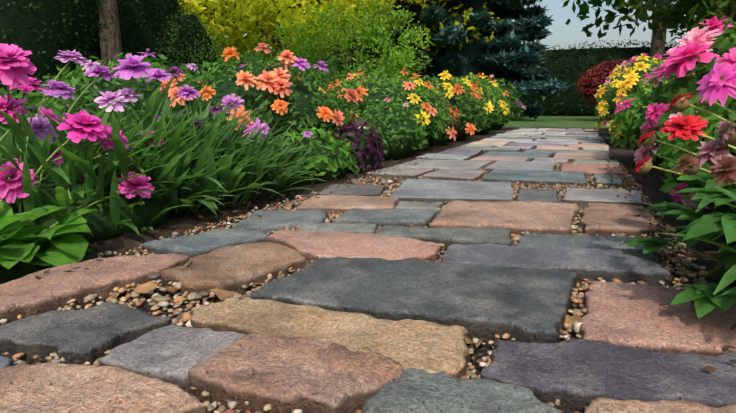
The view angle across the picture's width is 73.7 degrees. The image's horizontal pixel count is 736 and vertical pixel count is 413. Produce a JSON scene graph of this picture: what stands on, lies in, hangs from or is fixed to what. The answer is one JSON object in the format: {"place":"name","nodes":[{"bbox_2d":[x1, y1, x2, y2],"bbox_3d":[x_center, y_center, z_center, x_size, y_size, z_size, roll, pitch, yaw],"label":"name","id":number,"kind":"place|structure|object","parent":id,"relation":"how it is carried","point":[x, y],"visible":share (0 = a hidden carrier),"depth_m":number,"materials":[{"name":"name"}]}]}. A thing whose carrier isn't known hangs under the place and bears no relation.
{"place":"outdoors","nodes":[
{"label":"outdoors","id":0,"kind":"place"},
{"bbox_2d":[0,116,735,412],"bbox_3d":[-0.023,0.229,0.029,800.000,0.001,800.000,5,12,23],"label":"ground","id":1,"kind":"structure","parent":0,"point":[122,245],"depth_m":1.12,"materials":[{"name":"brown gravel"}]},
{"bbox_2d":[0,355,12,369],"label":"flagstone","id":2,"kind":"object","parent":1,"relation":"on","point":[5,362],"visible":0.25,"depth_m":0.43,"materials":[{"name":"stone"}]},
{"bbox_2d":[0,79,83,144],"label":"plant","id":3,"kind":"object","parent":1,"relation":"on","point":[60,105],"visible":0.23,"depth_m":1.44,"materials":[{"name":"green plant"}]},
{"bbox_2d":[0,0,122,99],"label":"topiary hedge","id":4,"kind":"object","parent":1,"relation":"on","point":[43,31],"visible":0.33,"depth_m":3.45,"materials":[{"name":"green plant"}]},
{"bbox_2d":[0,302,171,364],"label":"flagstone","id":5,"kind":"object","parent":1,"relation":"on","point":[91,335],"visible":0.44,"depth_m":0.48,"materials":[{"name":"stone"}]},
{"bbox_2d":[0,253,189,324],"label":"flagstone","id":6,"kind":"object","parent":1,"relation":"on","point":[53,288],"visible":0.62,"depth_m":0.61,"materials":[{"name":"stone"}]},
{"bbox_2d":[0,362,205,412],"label":"flagstone","id":7,"kind":"object","parent":1,"relation":"on","point":[47,387],"visible":1,"depth_m":0.38,"materials":[{"name":"stone"}]},
{"bbox_2d":[98,0,122,67],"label":"tree trunk","id":8,"kind":"object","parent":1,"relation":"on","point":[111,43],"visible":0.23,"depth_m":3.81,"materials":[{"name":"brown plant"}]},
{"bbox_2d":[0,43,227,278],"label":"flowering plant","id":9,"kind":"object","parent":1,"relation":"on","point":[64,218],"visible":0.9,"depth_m":0.82,"materials":[{"name":"green plant"}]},
{"bbox_2d":[24,48,213,132],"bbox_3d":[-1.010,-0.429,2.216,0.840,0.550,1.043,5,12,23],"label":"plant","id":10,"kind":"object","parent":1,"relation":"on","point":[88,97],"visible":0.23,"depth_m":1.91,"materials":[{"name":"purple plant"}]},
{"bbox_2d":[117,0,187,68],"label":"topiary hedge","id":11,"kind":"object","parent":1,"relation":"on","point":[141,22],"visible":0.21,"depth_m":5.11,"materials":[{"name":"green plant"}]},
{"bbox_2d":[0,54,328,216],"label":"plant","id":12,"kind":"object","parent":1,"relation":"on","point":[236,162],"visible":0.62,"depth_m":1.11,"materials":[{"name":"green plant"}]},
{"bbox_2d":[98,323,244,393],"bbox_3d":[-0.175,0.155,0.456,0.115,0.058,0.096,4,11,23],"label":"flagstone","id":13,"kind":"object","parent":1,"relation":"on","point":[174,353],"visible":0.38,"depth_m":0.44,"materials":[{"name":"stone"}]},
{"bbox_2d":[154,6,224,83],"bbox_3d":[-2.171,-1.725,5.682,0.996,1.140,0.998,5,12,23],"label":"shrub","id":14,"kind":"object","parent":1,"relation":"on","point":[188,38],"visible":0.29,"depth_m":5.36,"materials":[{"name":"green plant"}]},
{"bbox_2d":[142,227,268,257],"bbox_3d":[-0.259,0.078,0.822,0.110,0.062,0.189,10,15,42],"label":"flagstone","id":15,"kind":"object","parent":1,"relation":"on","point":[193,245],"visible":0.46,"depth_m":0.79,"materials":[{"name":"stone"}]},
{"bbox_2d":[160,242,306,299],"bbox_3d":[-0.183,0.103,0.706,0.157,0.061,0.214,4,11,23],"label":"flagstone","id":16,"kind":"object","parent":1,"relation":"on","point":[232,268],"visible":0.56,"depth_m":0.67,"materials":[{"name":"stone"}]},
{"bbox_2d":[180,0,305,64],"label":"shrub","id":17,"kind":"object","parent":1,"relation":"on","point":[224,12],"visible":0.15,"depth_m":10.63,"materials":[{"name":"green plant"}]},
{"bbox_2d":[159,43,358,147],"bbox_3d":[-0.441,-0.378,2.072,0.819,0.577,0.934,5,12,23],"label":"orange bush","id":18,"kind":"object","parent":1,"relation":"on","point":[275,94],"visible":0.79,"depth_m":1.80,"materials":[{"name":"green plant"}]},
{"bbox_2d":[198,64,348,102],"bbox_3d":[-0.576,-0.662,3.313,1.049,0.591,1.434,5,12,23],"label":"plant","id":19,"kind":"object","parent":1,"relation":"on","point":[312,79],"visible":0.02,"depth_m":3.19,"materials":[{"name":"green plant"}]},
{"bbox_2d":[231,209,327,233],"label":"flagstone","id":20,"kind":"object","parent":1,"relation":"on","point":[271,220],"visible":0.44,"depth_m":0.98,"materials":[{"name":"stone"}]},
{"bbox_2d":[216,46,365,82],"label":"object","id":21,"kind":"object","parent":1,"relation":"on","point":[329,64],"depth_m":16.91,"materials":[{"name":"green plant"}]},
{"bbox_2d":[188,333,403,412],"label":"flagstone","id":22,"kind":"object","parent":1,"relation":"on","point":[258,371],"visible":0.92,"depth_m":0.39,"materials":[{"name":"stone"}]},
{"bbox_2d":[178,0,433,72],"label":"yellow tree","id":23,"kind":"object","parent":1,"relation":"on","point":[269,9],"visible":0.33,"depth_m":8.98,"materials":[{"name":"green plant"}]},
{"bbox_2d":[275,127,359,184],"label":"plant","id":24,"kind":"object","parent":1,"relation":"on","point":[332,161],"visible":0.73,"depth_m":1.54,"materials":[{"name":"green plant"}]},
{"bbox_2d":[190,297,469,378],"bbox_3d":[-0.045,0.144,0.499,0.297,0.060,0.108,6,14,22],"label":"flagstone","id":25,"kind":"object","parent":1,"relation":"on","point":[417,344],"visible":0.54,"depth_m":0.48,"materials":[{"name":"stone"}]},
{"bbox_2d":[297,223,376,232],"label":"flagstone","id":26,"kind":"object","parent":1,"relation":"on","point":[350,228],"visible":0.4,"depth_m":0.89,"materials":[{"name":"stone"}]},
{"bbox_2d":[296,195,398,213],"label":"flagstone","id":27,"kind":"object","parent":1,"relation":"on","point":[339,203],"visible":0.54,"depth_m":1.12,"materials":[{"name":"stone"}]},
{"bbox_2d":[268,0,431,85],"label":"light green shrub","id":28,"kind":"object","parent":1,"relation":"on","point":[368,35],"visible":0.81,"depth_m":8.40,"materials":[{"name":"green plant"}]},
{"bbox_2d":[317,184,384,195],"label":"flagstone","id":29,"kind":"object","parent":1,"relation":"on","point":[365,190],"visible":0.42,"depth_m":1.30,"materials":[{"name":"stone"}]},
{"bbox_2d":[267,230,441,263],"bbox_3d":[-0.036,0.086,0.787,0.292,0.061,0.157,6,12,23],"label":"flagstone","id":30,"kind":"object","parent":1,"relation":"on","point":[313,245],"visible":0.5,"depth_m":0.77,"materials":[{"name":"stone"}]},
{"bbox_2d":[0,158,716,412],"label":"gravel pebbles","id":31,"kind":"object","parent":1,"relation":"on","point":[181,318],"visible":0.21,"depth_m":0.63,"materials":[{"name":"beige gravel"}]},
{"bbox_2d":[333,119,385,172],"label":"purple-leaved plant","id":32,"kind":"object","parent":1,"relation":"on","point":[363,140],"visible":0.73,"depth_m":1.80,"materials":[{"name":"purple plant"}]},
{"bbox_2d":[318,65,413,90],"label":"plant","id":33,"kind":"object","parent":1,"relation":"on","point":[365,71],"visible":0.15,"depth_m":4.55,"materials":[{"name":"green plant"}]},
{"bbox_2d":[332,208,435,228],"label":"flagstone","id":34,"kind":"object","parent":1,"relation":"on","point":[403,217],"visible":0.4,"depth_m":0.96,"materials":[{"name":"stone"}]},
{"bbox_2d":[273,0,501,77],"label":"yellow tree","id":35,"kind":"object","parent":1,"relation":"on","point":[465,15],"visible":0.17,"depth_m":9.20,"materials":[{"name":"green plant"}]},
{"bbox_2d":[318,69,459,149],"bbox_3d":[0.095,-0.534,2.874,0.844,0.522,1.039,5,12,23],"label":"flowering plant","id":36,"kind":"object","parent":1,"relation":"on","point":[397,93],"visible":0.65,"depth_m":2.63,"materials":[{"name":"green plant"}]},
{"bbox_2d":[354,97,428,159],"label":"shrub","id":37,"kind":"object","parent":1,"relation":"on","point":[401,134],"visible":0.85,"depth_m":2.22,"materials":[{"name":"green plant"}]},
{"bbox_2d":[366,167,433,180],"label":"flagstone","id":38,"kind":"object","parent":1,"relation":"on","point":[392,173],"visible":0.33,"depth_m":1.64,"materials":[{"name":"stone"}]},
{"bbox_2d":[250,257,577,343],"bbox_3d":[0.065,0.119,0.607,0.354,0.061,0.226,4,12,23],"label":"flagstone","id":39,"kind":"object","parent":1,"relation":"on","point":[486,303],"visible":0.75,"depth_m":0.56,"materials":[{"name":"stone"}]},
{"bbox_2d":[395,201,443,213],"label":"flagstone","id":40,"kind":"object","parent":1,"relation":"on","point":[436,207],"visible":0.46,"depth_m":1.09,"materials":[{"name":"stone"}]},
{"bbox_2d":[393,159,490,170],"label":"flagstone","id":41,"kind":"object","parent":1,"relation":"on","point":[454,164],"visible":0.48,"depth_m":1.93,"materials":[{"name":"stone"}]},
{"bbox_2d":[415,153,470,159],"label":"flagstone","id":42,"kind":"object","parent":1,"relation":"on","point":[447,157],"visible":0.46,"depth_m":2.19,"materials":[{"name":"stone"}]},
{"bbox_2d":[375,225,511,249],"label":"flagstone","id":43,"kind":"object","parent":1,"relation":"on","point":[448,236],"visible":0.27,"depth_m":0.83,"materials":[{"name":"stone"}]},
{"bbox_2d":[429,94,458,145],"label":"flowering plant","id":44,"kind":"object","parent":1,"relation":"on","point":[442,141],"visible":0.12,"depth_m":3.09,"materials":[{"name":"green plant"}]},
{"bbox_2d":[402,70,489,141],"bbox_3d":[0.508,-0.735,3.705,0.808,0.567,1.138,5,12,23],"label":"flowering plant","id":45,"kind":"object","parent":1,"relation":"on","point":[464,104],"visible":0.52,"depth_m":3.46,"materials":[{"name":"green plant"}]},
{"bbox_2d":[390,179,513,204],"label":"flagstone","id":46,"kind":"object","parent":1,"relation":"on","point":[420,190],"visible":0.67,"depth_m":1.28,"materials":[{"name":"stone"}]},
{"bbox_2d":[335,0,569,120],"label":"blue spruce tree","id":47,"kind":"object","parent":1,"relation":"on","point":[496,56],"visible":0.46,"depth_m":9.68,"materials":[{"name":"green plant"}]},
{"bbox_2d":[423,168,486,180],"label":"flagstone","id":48,"kind":"object","parent":1,"relation":"on","point":[455,174],"visible":0.46,"depth_m":1.61,"materials":[{"name":"stone"}]},
{"bbox_2d":[437,149,483,158],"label":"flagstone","id":49,"kind":"object","parent":1,"relation":"on","point":[473,153],"visible":0.4,"depth_m":2.44,"materials":[{"name":"stone"}]},
{"bbox_2d":[362,368,559,412],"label":"flagstone","id":50,"kind":"object","parent":1,"relation":"on","point":[412,390],"visible":1,"depth_m":0.37,"materials":[{"name":"stone"}]},
{"bbox_2d":[432,73,510,134],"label":"flowering plant","id":51,"kind":"object","parent":1,"relation":"on","point":[492,103],"visible":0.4,"depth_m":4.40,"materials":[{"name":"green plant"}]},
{"bbox_2d":[460,144,493,146],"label":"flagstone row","id":52,"kind":"object","parent":1,"relation":"on","point":[475,145],"visible":0.33,"depth_m":2.90,"materials":[{"name":"stone"}]},
{"bbox_2d":[453,146,521,153],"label":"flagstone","id":53,"kind":"object","parent":1,"relation":"on","point":[504,149],"visible":0.33,"depth_m":2.64,"materials":[{"name":"stone"}]},
{"bbox_2d":[469,142,507,146],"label":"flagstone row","id":54,"kind":"object","parent":1,"relation":"on","point":[496,144],"visible":0.17,"depth_m":3.13,"materials":[{"name":"stone"}]},
{"bbox_2d":[456,74,525,129],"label":"flowering plant","id":55,"kind":"object","parent":1,"relation":"on","point":[497,126],"visible":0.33,"depth_m":5.50,"materials":[{"name":"green plant"}]},
{"bbox_2d":[477,141,511,143],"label":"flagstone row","id":56,"kind":"object","parent":1,"relation":"on","point":[508,142],"visible":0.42,"depth_m":3.32,"materials":[{"name":"stone"}]},
{"bbox_2d":[470,156,528,164],"bbox_3d":[0.578,-0.184,2.153,0.232,0.055,0.199,4,11,23],"label":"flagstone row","id":57,"kind":"object","parent":1,"relation":"on","point":[491,159],"visible":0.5,"depth_m":2.12,"materials":[{"name":"stone"}]},
{"bbox_2d":[431,200,578,235],"bbox_3d":[0.288,0.037,1.029,0.282,0.063,0.317,5,13,23],"label":"flagstone","id":58,"kind":"object","parent":1,"relation":"on","point":[519,217],"visible":0.69,"depth_m":0.97,"materials":[{"name":"stone"}]},
{"bbox_2d":[480,138,532,141],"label":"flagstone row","id":59,"kind":"object","parent":1,"relation":"on","point":[497,139],"visible":0.31,"depth_m":3.53,"materials":[{"name":"stone"}]},
{"bbox_2d":[496,134,525,135],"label":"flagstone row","id":60,"kind":"object","parent":1,"relation":"on","point":[511,135],"visible":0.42,"depth_m":4.20,"materials":[{"name":"stone"}]},
{"bbox_2d":[492,136,529,136],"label":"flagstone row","id":61,"kind":"object","parent":1,"relation":"on","point":[510,136],"visible":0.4,"depth_m":3.90,"materials":[{"name":"stone"}]},
{"bbox_2d":[498,146,532,150],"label":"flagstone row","id":62,"kind":"object","parent":1,"relation":"on","point":[524,148],"visible":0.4,"depth_m":2.87,"materials":[{"name":"stone"}]},
{"bbox_2d":[481,151,551,160],"bbox_3d":[0.716,-0.226,2.381,0.311,0.055,0.334,4,12,23],"label":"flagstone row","id":63,"kind":"object","parent":1,"relation":"on","point":[532,156],"visible":0.31,"depth_m":2.36,"materials":[{"name":"stone"}]},
{"bbox_2d":[490,137,542,140],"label":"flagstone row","id":64,"kind":"object","parent":1,"relation":"on","point":[534,138],"visible":0.33,"depth_m":3.67,"materials":[{"name":"stone"}]},
{"bbox_2d":[485,160,556,173],"bbox_3d":[0.593,-0.132,1.887,0.231,0.055,0.334,6,12,22],"label":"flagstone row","id":65,"kind":"object","parent":1,"relation":"on","point":[520,165],"visible":0.46,"depth_m":1.85,"materials":[{"name":"stone"}]},
{"bbox_2d":[504,132,542,135],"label":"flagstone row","id":66,"kind":"object","parent":1,"relation":"on","point":[535,133],"visible":0.4,"depth_m":4.41,"materials":[{"name":"stone"}]},
{"bbox_2d":[482,169,586,187],"bbox_3d":[0.554,-0.078,1.620,0.304,0.055,0.286,5,13,23],"label":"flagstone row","id":67,"kind":"object","parent":1,"relation":"on","point":[549,178],"visible":0.52,"depth_m":1.55,"materials":[{"name":"stone"}]},
{"bbox_2d":[507,142,564,148],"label":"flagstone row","id":68,"kind":"object","parent":1,"relation":"on","point":[534,145],"visible":0.31,"depth_m":2.99,"materials":[{"name":"stone"}]},
{"bbox_2d":[518,188,557,202],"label":"flagstone","id":69,"kind":"object","parent":1,"relation":"on","point":[538,195],"visible":0.46,"depth_m":1.24,"materials":[{"name":"stone"}]},
{"bbox_2d":[516,141,578,145],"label":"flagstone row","id":70,"kind":"object","parent":1,"relation":"on","point":[554,142],"visible":0.23,"depth_m":3.21,"materials":[{"name":"stone"}]},
{"bbox_2d":[532,157,567,166],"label":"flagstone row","id":71,"kind":"object","parent":1,"relation":"on","point":[561,161],"visible":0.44,"depth_m":2.04,"materials":[{"name":"stone"}]},
{"bbox_2d":[441,243,669,286],"bbox_3d":[0.268,0.097,0.717,0.322,0.062,0.126,2,11,8],"label":"flagstone","id":72,"kind":"object","parent":1,"relation":"on","point":[626,265],"visible":0.5,"depth_m":0.69,"materials":[{"name":"stone"}]},
{"bbox_2d":[542,131,571,134],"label":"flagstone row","id":73,"kind":"object","parent":1,"relation":"on","point":[544,132],"visible":0.17,"depth_m":4.54,"materials":[{"name":"stone"}]},
{"bbox_2d":[536,145,578,149],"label":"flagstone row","id":74,"kind":"object","parent":1,"relation":"on","point":[560,147],"visible":0.33,"depth_m":2.77,"materials":[{"name":"stone"}]},
{"bbox_2d":[531,135,584,139],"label":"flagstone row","id":75,"kind":"object","parent":1,"relation":"on","point":[561,137],"visible":0.23,"depth_m":3.81,"materials":[{"name":"stone"}]},
{"bbox_2d":[525,149,605,155],"bbox_3d":[1.024,-0.262,2.563,0.394,0.055,0.242,4,12,23],"label":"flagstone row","id":76,"kind":"object","parent":1,"relation":"on","point":[553,151],"visible":0.27,"depth_m":2.56,"materials":[{"name":"stone"}]},
{"bbox_2d":[549,130,583,131],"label":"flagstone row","id":77,"kind":"object","parent":1,"relation":"on","point":[568,130],"visible":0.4,"depth_m":4.91,"materials":[{"name":"stone"}]},
{"bbox_2d":[535,139,599,143],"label":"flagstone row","id":78,"kind":"object","parent":1,"relation":"on","point":[581,141],"visible":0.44,"depth_m":3.33,"materials":[{"name":"stone"}]},
{"bbox_2d":[547,134,596,138],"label":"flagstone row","id":79,"kind":"object","parent":1,"relation":"on","point":[586,136],"visible":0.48,"depth_m":4.00,"materials":[{"name":"stone"}]},
{"bbox_2d":[517,233,643,248],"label":"flagstone","id":80,"kind":"object","parent":1,"relation":"on","point":[567,240],"visible":0.35,"depth_m":0.81,"materials":[{"name":"stone"}]},
{"bbox_2d":[553,152,609,161],"bbox_3d":[0.998,-0.214,2.299,0.236,0.055,0.338,4,12,23],"label":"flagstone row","id":81,"kind":"object","parent":1,"relation":"on","point":[571,156],"visible":0.33,"depth_m":2.25,"materials":[{"name":"stone"}]},
{"bbox_2d":[568,133,598,136],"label":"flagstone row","id":82,"kind":"object","parent":1,"relation":"on","point":[593,134],"visible":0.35,"depth_m":4.20,"materials":[{"name":"stone"}]},
{"bbox_2d":[569,144,609,150],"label":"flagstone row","id":83,"kind":"object","parent":1,"relation":"on","point":[580,146],"visible":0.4,"depth_m":2.93,"materials":[{"name":"stone"}]},
{"bbox_2d":[580,138,604,142],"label":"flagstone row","id":84,"kind":"object","parent":1,"relation":"on","point":[601,140],"visible":0.27,"depth_m":3.50,"materials":[{"name":"stone"}]},
{"bbox_2d":[560,163,625,177],"bbox_3d":[0.828,-0.117,1.825,0.210,0.055,0.330,4,12,23],"label":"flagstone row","id":85,"kind":"object","parent":1,"relation":"on","point":[587,169],"visible":0.5,"depth_m":1.78,"materials":[{"name":"stone"}]},
{"bbox_2d":[581,142,605,144],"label":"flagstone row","id":86,"kind":"object","parent":1,"relation":"on","point":[593,143],"visible":0.31,"depth_m":3.08,"materials":[{"name":"stone"}]},
{"bbox_2d":[582,147,608,153],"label":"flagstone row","id":87,"kind":"object","parent":1,"relation":"on","point":[606,149],"visible":0.33,"depth_m":2.69,"materials":[{"name":"stone"}]},
{"bbox_2d":[573,159,620,165],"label":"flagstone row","id":88,"kind":"object","parent":1,"relation":"on","point":[584,161],"visible":0.33,"depth_m":2.02,"materials":[{"name":"stone"}]},
{"bbox_2d":[563,188,641,209],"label":"flagstone","id":89,"kind":"object","parent":1,"relation":"on","point":[582,198],"visible":0.54,"depth_m":1.19,"materials":[{"name":"stone"}]},
{"bbox_2d":[593,173,621,188],"bbox_3d":[0.760,-0.064,1.562,0.079,0.055,0.234,6,12,22],"label":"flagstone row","id":90,"kind":"object","parent":1,"relation":"on","point":[603,180],"visible":0.44,"depth_m":1.50,"materials":[{"name":"stone"}]},
{"bbox_2d":[480,339,735,412],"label":"flagstone","id":91,"kind":"object","parent":1,"relation":"on","point":[575,375],"visible":0.79,"depth_m":0.40,"materials":[{"name":"stone"}]},
{"bbox_2d":[505,39,717,115],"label":"hedge wall","id":92,"kind":"structure","parent":1,"relation":"on","point":[570,66],"depth_m":16.42,"materials":[{"name":"green plant"}]},
{"bbox_2d":[576,58,651,105],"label":"red shrub","id":93,"kind":"object","parent":1,"relation":"on","point":[593,79],"visible":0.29,"depth_m":9.90,"materials":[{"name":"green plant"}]},
{"bbox_2d":[579,203,661,237],"bbox_3d":[0.503,0.043,0.994,0.143,0.060,0.290,6,12,22],"label":"paving stone","id":94,"kind":"object","parent":1,"relation":"on","point":[602,219],"visible":0.52,"depth_m":0.94,"materials":[{"name":"stone"}]},
{"bbox_2d":[594,53,667,142],"bbox_3d":[1.776,-0.637,3.177,0.592,0.656,1.180,5,12,23],"label":"yellow plant","id":95,"kind":"object","parent":1,"relation":"on","point":[633,76],"visible":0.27,"depth_m":2.98,"materials":[{"name":"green plant"}]},
{"bbox_2d":[599,53,670,115],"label":"flowering bush","id":96,"kind":"object","parent":1,"relation":"on","point":[633,59],"visible":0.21,"depth_m":4.13,"materials":[{"name":"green plant"}]},
{"bbox_2d":[562,0,735,49],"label":"tree","id":97,"kind":"object","parent":1,"relation":"on","point":[610,16],"visible":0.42,"depth_m":17.30,"materials":[{"name":"green plant"}]},
{"bbox_2d":[609,66,695,164],"bbox_3d":[1.308,-0.342,1.945,0.633,0.482,0.944,5,12,23],"label":"green plant","id":98,"kind":"object","parent":1,"relation":"on","point":[624,120],"visible":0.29,"depth_m":1.94,"materials":[{"name":"green plant"}]},
{"bbox_2d":[578,281,735,355],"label":"flagstone","id":99,"kind":"object","parent":1,"relation":"on","point":[643,316],"visible":0.52,"depth_m":0.50,"materials":[{"name":"stone"}]},
{"bbox_2d":[649,0,667,65],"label":"trunk","id":100,"kind":"object","parent":1,"relation":"on","point":[657,46],"visible":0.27,"depth_m":14.09,"materials":[{"name":"brown plant"}]},
{"bbox_2d":[584,397,735,412],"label":"flagstone","id":101,"kind":"object","parent":1,"relation":"on","point":[603,405],"visible":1,"depth_m":0.35,"materials":[{"name":"stone"}]},
{"bbox_2d":[614,0,735,54],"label":"olive tree","id":102,"kind":"object","parent":1,"relation":"on","point":[671,17],"visible":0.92,"depth_m":8.26,"materials":[{"name":"green plant"}]},
{"bbox_2d":[618,47,735,318],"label":"flowering plant","id":103,"kind":"object","parent":1,"relation":"on","point":[716,176],"visible":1,"depth_m":0.56,"materials":[{"name":"green plant"}]},
{"bbox_2d":[634,16,735,208],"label":"pink flowers","id":104,"kind":"object","parent":1,"relation":"on","point":[687,54],"visible":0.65,"depth_m":1.22,"materials":[{"name":"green plant"}]},
{"bbox_2d":[669,3,715,50],"bbox_3d":[11.112,-6.455,13.680,4.872,7.870,5.166,5,12,23],"label":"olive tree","id":105,"kind":"object","parent":1,"relation":"on","point":[671,44],"visible":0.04,"depth_m":15.60,"materials":[{"name":"green plant"}]},
{"bbox_2d":[655,95,735,213],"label":"green plant","id":106,"kind":"object","parent":1,"relation":"on","point":[674,153],"visible":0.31,"depth_m":0.89,"materials":[{"name":"green plant"}]},
{"bbox_2d":[694,32,735,72],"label":"plant","id":107,"kind":"object","parent":1,"relation":"on","point":[715,51],"depth_m":3.64,"materials":[{"name":"green plant"}]},
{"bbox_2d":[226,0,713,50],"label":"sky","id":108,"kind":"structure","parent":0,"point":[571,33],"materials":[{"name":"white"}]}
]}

